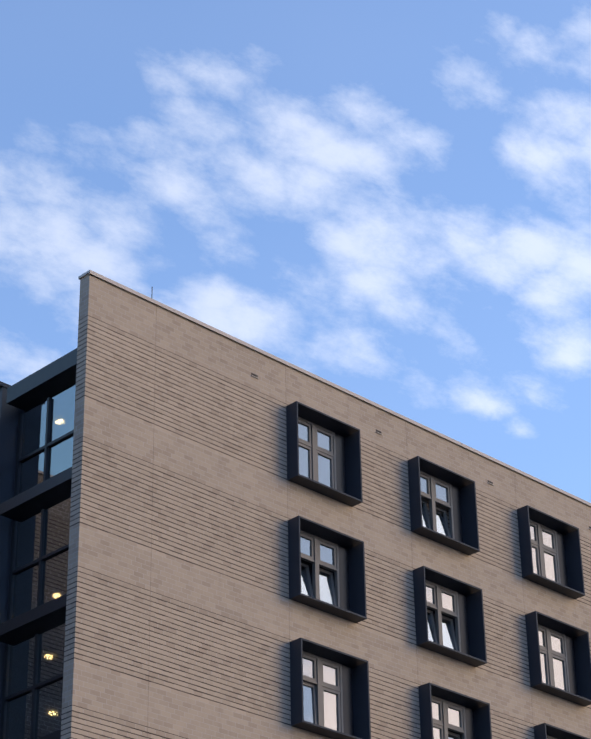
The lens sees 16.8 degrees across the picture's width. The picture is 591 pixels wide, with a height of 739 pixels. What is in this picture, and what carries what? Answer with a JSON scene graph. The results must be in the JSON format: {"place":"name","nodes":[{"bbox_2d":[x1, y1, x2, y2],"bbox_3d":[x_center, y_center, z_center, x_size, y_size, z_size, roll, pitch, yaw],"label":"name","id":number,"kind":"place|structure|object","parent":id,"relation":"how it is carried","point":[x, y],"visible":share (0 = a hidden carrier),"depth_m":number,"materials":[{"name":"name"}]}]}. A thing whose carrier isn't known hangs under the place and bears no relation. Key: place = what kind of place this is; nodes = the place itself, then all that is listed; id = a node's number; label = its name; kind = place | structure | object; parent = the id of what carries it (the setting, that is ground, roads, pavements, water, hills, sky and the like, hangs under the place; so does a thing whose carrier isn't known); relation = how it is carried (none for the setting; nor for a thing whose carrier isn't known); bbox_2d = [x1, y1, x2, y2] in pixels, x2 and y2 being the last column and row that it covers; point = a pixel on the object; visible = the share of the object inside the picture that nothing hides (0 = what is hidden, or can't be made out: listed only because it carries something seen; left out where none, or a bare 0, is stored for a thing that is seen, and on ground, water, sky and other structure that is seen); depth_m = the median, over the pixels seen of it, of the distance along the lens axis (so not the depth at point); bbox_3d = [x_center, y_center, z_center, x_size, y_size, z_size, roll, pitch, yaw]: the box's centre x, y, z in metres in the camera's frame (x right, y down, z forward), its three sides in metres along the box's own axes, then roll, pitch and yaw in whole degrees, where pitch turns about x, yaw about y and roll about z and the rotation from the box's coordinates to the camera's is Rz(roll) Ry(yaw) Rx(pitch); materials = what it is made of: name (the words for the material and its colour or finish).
{"place":"outdoors","nodes":[
{"label":"outdoors","id":0,"kind":"place"},
{"bbox_2d":[0,397,73,738],"bbox_3d":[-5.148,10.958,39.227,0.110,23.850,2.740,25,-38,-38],"label":"curtain wall mullions","id":1,"kind":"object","parent":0,"point":[12,573],"depth_m":43.45,"materials":[{"name":"black metal"}]},
{"bbox_2d":[5,385,75,738],"bbox_3d":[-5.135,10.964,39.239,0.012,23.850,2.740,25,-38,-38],"label":"window glass","id":2,"kind":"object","parent":1,"relation":"in","point":[51,655],"depth_m":43.16,"materials":[{"name":"glass"}]},
{"bbox_2d":[0,348,76,738],"bbox_3d":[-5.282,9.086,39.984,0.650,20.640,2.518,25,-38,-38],"label":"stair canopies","id":3,"kind":"object","parent":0,"point":[42,385],"visible":0.68,"depth_m":43.57,"materials":[{"name":"black metal"}]},
{"bbox_2d":[0,0,590,502],"label":"sky","id":4,"kind":"structure","parent":0,"point":[387,201],"materials":[{"name":"blue"}]},
{"label":"ground","id":5,"kind":"structure","parent":0,"visible":0},
{"bbox_2d":[61,274,590,738],"bbox_3d":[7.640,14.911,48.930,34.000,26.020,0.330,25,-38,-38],"label":"brick wall","id":6,"kind":"structure","parent":5,"relation":"on","point":[187,617],"depth_m":45.13,"materials":[{"name":"beige brick"}]},
{"bbox_2d":[78,270,590,505],"bbox_3d":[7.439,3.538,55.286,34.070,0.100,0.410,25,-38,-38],"label":"parapet coping","id":7,"kind":"object","parent":6,"relation":"on","point":[313,375],"visible":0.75,"depth_m":49.14,"materials":[{"name":"metal"}]},
{"bbox_2d":[251,375,590,529],"bbox_3d":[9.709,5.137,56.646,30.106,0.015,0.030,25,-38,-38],"label":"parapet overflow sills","id":8,"kind":"structure","parent":6,"relation":"attached to","point":[377,432],"depth_m":50.06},
{"bbox_2d":[251,373,590,528],"bbox_3d":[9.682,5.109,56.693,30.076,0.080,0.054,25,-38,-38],"label":"parapet overflow vents","id":9,"kind":"object","parent":6,"relation":"attached to","point":[255,375],"visible":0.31,"depth_m":50.09,"materials":[{"name":"black metal"}]},
{"bbox_2d":[286,401,590,738],"bbox_3d":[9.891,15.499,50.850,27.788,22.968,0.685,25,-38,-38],"label":"window box surrounds","id":10,"kind":"object","parent":6,"relation":"attached to","point":[352,496],"visible":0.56,"depth_m":48.72,"materials":[{"name":"black metal"}]},
{"bbox_2d":[298,416,569,738],"bbox_3d":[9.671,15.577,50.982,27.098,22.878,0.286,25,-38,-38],"label":"window sash frames","id":11,"kind":"structure","parent":10,"relation":"in","point":[317,685],"depth_m":48.54,"materials":[{"name":"grey metal"}]},
{"bbox_2d":[298,423,564,738],"bbox_3d":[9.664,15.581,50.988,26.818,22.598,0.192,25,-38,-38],"label":"window glazing","id":12,"kind":"structure","parent":11,"relation":"in","point":[329,673],"depth_m":48.31,"materials":[{"name":"glass"}]},
{"bbox_2d":[335,433,577,738],"bbox_3d":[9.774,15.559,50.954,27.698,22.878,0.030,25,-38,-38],"label":"window reveal panels","id":13,"kind":"object","parent":10,"relation":"in","point":[345,604],"visible":0.27,"depth_m":48.97,"materials":[{"name":"black metal"}]},
{"bbox_2d":[301,559,461,738],"bbox_3d":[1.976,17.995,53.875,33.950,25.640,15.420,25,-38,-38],"label":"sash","id":14,"kind":"object","parent":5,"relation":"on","point":[309,564],"depth_m":47.78,"materials":[{"name":"black"}]},
{"bbox_2d":[0,381,23,725],"bbox_3d":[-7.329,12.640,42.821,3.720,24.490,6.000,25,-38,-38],"label":"wall","id":15,"kind":"structure","parent":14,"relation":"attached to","point":[9,415],"depth_m":44.84,"materials":[{"name":"black metal"}]}
]}

